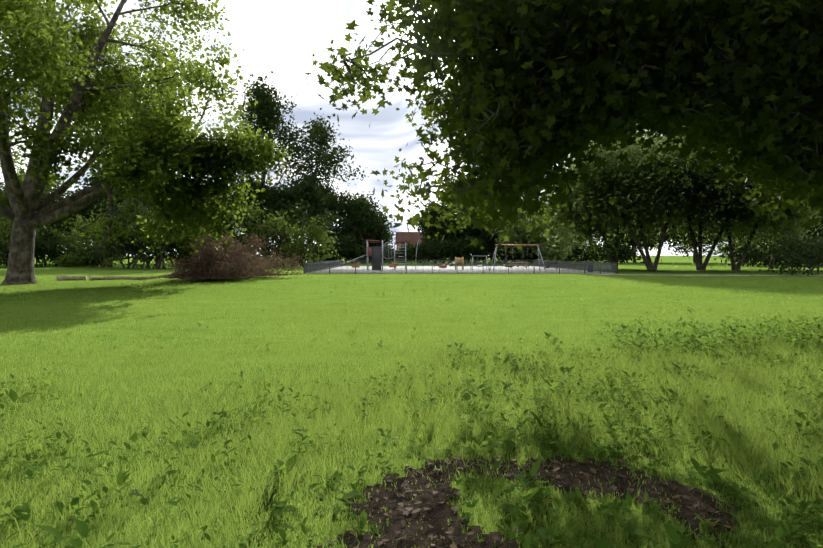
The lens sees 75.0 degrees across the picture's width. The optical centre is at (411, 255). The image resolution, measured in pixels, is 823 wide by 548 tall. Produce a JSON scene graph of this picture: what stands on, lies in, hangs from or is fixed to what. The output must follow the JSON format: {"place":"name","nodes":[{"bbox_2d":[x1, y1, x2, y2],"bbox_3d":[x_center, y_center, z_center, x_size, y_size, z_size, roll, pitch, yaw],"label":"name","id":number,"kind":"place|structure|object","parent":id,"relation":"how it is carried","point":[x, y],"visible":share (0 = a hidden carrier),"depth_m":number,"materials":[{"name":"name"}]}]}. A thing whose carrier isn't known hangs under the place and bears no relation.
{"place":"outdoors","nodes":[
{"label":"outdoors","id":0,"kind":"place"},
{"bbox_2d":[0,0,744,255],"label":"sky","id":1,"kind":"structure","parent":0,"point":[281,37],"materials":[{"name":"white"}]},
{"bbox_2d":[0,256,822,547],"bbox_3d":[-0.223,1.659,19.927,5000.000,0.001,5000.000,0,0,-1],"label":"ground","id":2,"kind":"structure","parent":0,"point":[681,263],"depth_m":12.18,"materials":[{"name":"green plant"}]},
{"bbox_2d":[0,162,78,252],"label":"tree","id":3,"kind":"object","parent":2,"relation":"on","point":[4,200],"visible":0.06,"depth_m":103.49,"materials":[{"name":"green plant"}]},
{"bbox_2d":[56,276,102,279],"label":"cut logs","id":4,"kind":"object","parent":2,"relation":"on","point":[75,278],"visible":0.92,"depth_m":35.66,"materials":[{"name":"brown wood"}]},
{"bbox_2d":[40,165,135,262],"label":"tree","id":5,"kind":"object","parent":2,"relation":"on","point":[88,208],"visible":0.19,"depth_m":97.03,"materials":[{"name":"green plant"}]},
{"bbox_2d":[105,175,179,263],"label":"tree","id":6,"kind":"object","parent":2,"relation":"on","point":[134,218],"depth_m":100.25,"materials":[{"name":"green plant"}]},
{"bbox_2d":[0,0,292,284],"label":"plane tree","id":7,"kind":"object","parent":2,"relation":"on","point":[152,143],"visible":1,"depth_m":29.86,"materials":[{"name":"green plant"}]},
{"bbox_2d":[0,186,340,268],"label":"hedge","id":8,"kind":"object","parent":2,"relation":"on","point":[72,241],"depth_m":75.08,"materials":[{"name":"green plant"}]},
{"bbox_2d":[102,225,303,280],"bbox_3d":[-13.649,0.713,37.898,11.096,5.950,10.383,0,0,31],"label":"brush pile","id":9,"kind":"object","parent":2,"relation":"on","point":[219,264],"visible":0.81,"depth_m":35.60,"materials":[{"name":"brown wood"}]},
{"bbox_2d":[194,173,251,233],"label":"tree","id":10,"kind":"object","parent":2,"relation":"on","point":[226,223],"visible":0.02,"depth_m":109.73,"materials":[{"name":"green plant"}]},
{"bbox_2d":[230,71,315,261],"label":"tall poplar tree","id":11,"kind":"object","parent":2,"relation":"on","point":[265,107],"visible":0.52,"depth_m":116.92,"materials":[{"name":"green plant"}]},
{"bbox_2d":[249,108,383,243],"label":"dark round tree","id":12,"kind":"object","parent":2,"relation":"on","point":[320,197],"visible":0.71,"depth_m":119.38,"materials":[{"name":"green plant"}]},
{"bbox_2d":[339,191,402,261],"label":"tree","id":13,"kind":"object","parent":2,"relation":"on","point":[381,232],"visible":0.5,"depth_m":122.66,"materials":[{"name":"green plant"}]},
{"bbox_2d":[21,372,767,547],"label":"fallen leaves","id":14,"kind":"object","parent":2,"relation":"on","point":[555,467],"visible":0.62,"depth_m":3.68,"materials":[{"name":"brown plant"}]},
{"bbox_2d":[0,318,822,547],"bbox_3d":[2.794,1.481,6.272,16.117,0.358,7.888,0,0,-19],"label":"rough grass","id":15,"kind":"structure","parent":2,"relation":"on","point":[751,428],"depth_m":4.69,"materials":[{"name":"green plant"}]},
{"bbox_2d":[0,274,822,547],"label":"broadleaf weeds","id":16,"kind":"object","parent":2,"relation":"on","point":[81,528],"visible":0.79,"depth_m":4.42,"materials":[{"name":"green plant"}]},
{"bbox_2d":[412,172,499,261],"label":"dark tree","id":17,"kind":"object","parent":2,"relation":"on","point":[430,231],"visible":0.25,"depth_m":118.45,"materials":[{"name":"green plant"}]},
{"bbox_2d":[311,266,606,272],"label":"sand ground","id":18,"kind":"structure","parent":2,"relation":"on","point":[453,270],"depth_m":57.18,"materials":[{"name":"white sand"}]},
{"bbox_2d":[331,238,420,270],"bbox_3d":[-3.981,-0.100,57.995,10.159,3.520,2.055,0,0,-1],"label":"climbing frame","id":19,"kind":"object","parent":18,"relation":"on","point":[375,253],"visible":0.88,"depth_m":57.05,"materials":[{"name":"metal"}]},
{"bbox_2d":[353,262,446,270],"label":"springers","id":20,"kind":"object","parent":18,"relation":"on","point":[441,266],"visible":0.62,"depth_m":53.30,"materials":[{"name":"metal"}]},
{"bbox_2d":[442,257,463,269],"bbox_3d":[4.538,0.909,59.949,2.510,1.500,1.017,0,0,-1],"label":"playground slide","id":21,"kind":"object","parent":18,"relation":"on","point":[459,260],"visible":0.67,"depth_m":60.37,"materials":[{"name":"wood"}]},
{"bbox_2d":[470,256,488,269],"bbox_3d":[7.374,0.851,58.052,1.868,1.644,1.660,0,0,-1],"label":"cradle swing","id":22,"kind":"object","parent":18,"relation":"on","point":[481,265],"visible":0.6,"depth_m":57.95,"materials":[{"name":"metal"}]},
{"bbox_2d":[517,261,556,268],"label":"park benches","id":23,"kind":"object","parent":18,"relation":"on","point":[544,262],"visible":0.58,"depth_m":62.37,"materials":[{"name":"paint"}]},
{"bbox_2d":[545,260,593,272],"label":"litter bins","id":24,"kind":"object","parent":18,"relation":"on","point":[591,268],"visible":0.65,"depth_m":50.56,"materials":[{"name":"black metal"}]},
{"bbox_2d":[306,266,614,273],"bbox_3d":[4.275,1.629,64.254,28.110,0.090,31.210,0,0,-1],"label":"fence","id":25,"kind":"object","parent":2,"relation":"on","point":[456,273],"visible":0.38,"depth_m":48.66,"materials":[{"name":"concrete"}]},
{"bbox_2d":[304,259,617,273],"bbox_3d":[4.282,1.134,63.798,28.460,1.050,32.472,0,0,-1],"label":"playground fence","id":26,"kind":"object","parent":2,"relation":"on","point":[329,264],"visible":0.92,"depth_m":48.64,"materials":[{"name":"metal"}]},
{"bbox_2d":[461,195,524,260],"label":"dark tree","id":27,"kind":"object","parent":2,"relation":"on","point":[489,247],"depth_m":122.33,"materials":[{"name":"green plant"}]},
{"bbox_2d":[486,211,523,261],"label":"tree behind swings","id":28,"kind":"object","parent":2,"relation":"on","point":[497,238],"visible":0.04,"depth_m":121.19,"materials":[{"name":"green plant"}]},
{"bbox_2d":[490,244,544,270],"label":"swings","id":29,"kind":"object","parent":2,"relation":"on","point":[523,245],"visible":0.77,"depth_m":56.09,"materials":[{"name":"metal"}]},
{"bbox_2d":[308,454,739,547],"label":"bare earth patch","id":30,"kind":"object","parent":2,"relation":"on","point":[441,511],"visible":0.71,"depth_m":3.62,"materials":[{"name":"soil"}]},
{"bbox_2d":[491,200,584,263],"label":"tree","id":31,"kind":"object","parent":2,"relation":"on","point":[519,235],"visible":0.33,"depth_m":102.81,"materials":[{"name":"green plant"}]},
{"bbox_2d":[282,230,822,266],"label":"hedge","id":32,"kind":"object","parent":2,"relation":"on","point":[444,250],"visible":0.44,"depth_m":109.20,"materials":[{"name":"green plant"}]},
{"bbox_2d":[303,0,822,249],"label":"tree","id":33,"kind":"object","parent":2,"relation":"on","point":[538,95],"visible":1,"depth_m":5.20,"materials":[{"name":"green plant"}]},
{"bbox_2d":[571,227,607,246],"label":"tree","id":34,"kind":"object","parent":2,"relation":"on","point":[586,239],"depth_m":125.98,"materials":[{"name":"green plant"}]},
{"bbox_2d":[536,155,671,268],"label":"tree","id":35,"kind":"object","parent":2,"relation":"on","point":[605,244],"visible":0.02,"depth_m":66.14,"materials":[{"name":"green plant"}]},
{"bbox_2d":[545,133,685,269],"bbox_3d":[21.717,-6.686,58.756,15.094,16.985,16.337,0,0,-1],"label":"tree","id":36,"kind":"object","parent":2,"relation":"on","point":[620,181],"visible":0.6,"depth_m":55.06,"materials":[{"name":"green plant"}]},
{"bbox_2d":[555,179,683,268],"bbox_3d":[24.030,-6.663,66.381,15.575,16.820,14.358,0,0,-1],"label":"tree","id":37,"kind":"object","parent":2,"relation":"on","point":[616,242],"depth_m":63.30,"materials":[{"name":"green plant"}]},
{"bbox_2d":[594,217,674,262],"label":"tree","id":38,"kind":"object","parent":2,"relation":"on","point":[631,244],"depth_m":120.43,"materials":[{"name":"green plant"}]},
{"bbox_2d":[568,136,715,268],"bbox_3d":[24.722,-8.076,61.435,17.343,19.587,17.648,0,0,-1],"label":"tree","id":39,"kind":"object","parent":2,"relation":"on","point":[648,257],"visible":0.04,"depth_m":57.55,"materials":[{"name":"green plant"}]},
{"bbox_2d":[595,124,756,269],"bbox_3d":[29.030,-7.921,58.301,20.018,19.311,18.669,0,0,-1],"label":"tree","id":40,"kind":"object","parent":2,"relation":"on","point":[699,180],"visible":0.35,"depth_m":54.33,"materials":[{"name":"green plant"}]},
{"bbox_2d":[607,126,762,269],"bbox_3d":[29.222,-8.200,60.736,17.397,19.850,17.443,0,0,-1],"label":"tree","id":41,"kind":"object","parent":2,"relation":"on","point":[697,261],"depth_m":56.34,"materials":[{"name":"green plant"}]},
{"bbox_2d":[657,212,724,262],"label":"tree","id":42,"kind":"object","parent":2,"relation":"on","point":[685,250],"visible":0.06,"depth_m":116.37,"materials":[{"name":"green plant"}]},
{"bbox_2d":[641,142,774,267],"bbox_3d":[34.453,-7.995,61.666,16.047,19.460,21.198,0,0,-21],"label":"tree","id":43,"kind":"object","parent":2,"relation":"on","point":[699,246],"depth_m":60.71,"materials":[{"name":"green plant"}]},
{"bbox_2d":[663,155,781,269],"bbox_3d":[34.348,-7.222,60.427,15.942,17.867,14.895,0,0,-1],"label":"tree","id":44,"kind":"object","parent":2,"relation":"on","point":[730,244],"visible":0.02,"depth_m":57.22,"materials":[{"name":"green plant"}]},
{"bbox_2d":[660,169,819,269],"bbox_3d":[35.657,-6.788,59.971,17.270,17.165,18.200,0,0,-1],"label":"tree","id":45,"kind":"object","parent":2,"relation":"on","point":[706,260],"depth_m":58.54,"materials":[{"name":"green plant"}]},
{"bbox_2d":[715,220,766,262],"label":"tree","id":46,"kind":"object","parent":2,"relation":"on","point":[740,240],"depth_m":102.87,"materials":[{"name":"green plant"}]},
{"bbox_2d":[675,163,822,269],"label":"tree","id":47,"kind":"object","parent":2,"relation":"on","point":[747,243],"visible":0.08,"depth_m":56.09,"materials":[{"name":"green plant"}]},
{"bbox_2d":[714,195,821,268],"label":"tree","id":48,"kind":"object","parent":2,"relation":"on","point":[770,229],"visible":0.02,"depth_m":62.90,"materials":[{"name":"green plant"}]},
{"bbox_2d":[757,230,822,275],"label":"bush","id":49,"kind":"object","parent":2,"relation":"on","point":[805,256],"visible":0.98,"depth_m":44.94,"materials":[{"name":"green plant"}]},
{"bbox_2d":[771,209,822,242],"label":"tree","id":50,"kind":"object","parent":2,"relation":"on","point":[815,231],"visible":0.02,"depth_m":92.92,"materials":[{"name":"green plant"}]},
{"bbox_2d":[395,232,430,260],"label":"house","id":51,"kind":"structure","parent":0,"point":[414,237],"depth_m":162.67,"materials":[{"name":"brick"}]},
{"bbox_2d":[600,274,822,275],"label":"path","id":52,"kind":"structure","parent":0,"point":[718,275],"depth_m":43.98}
]}

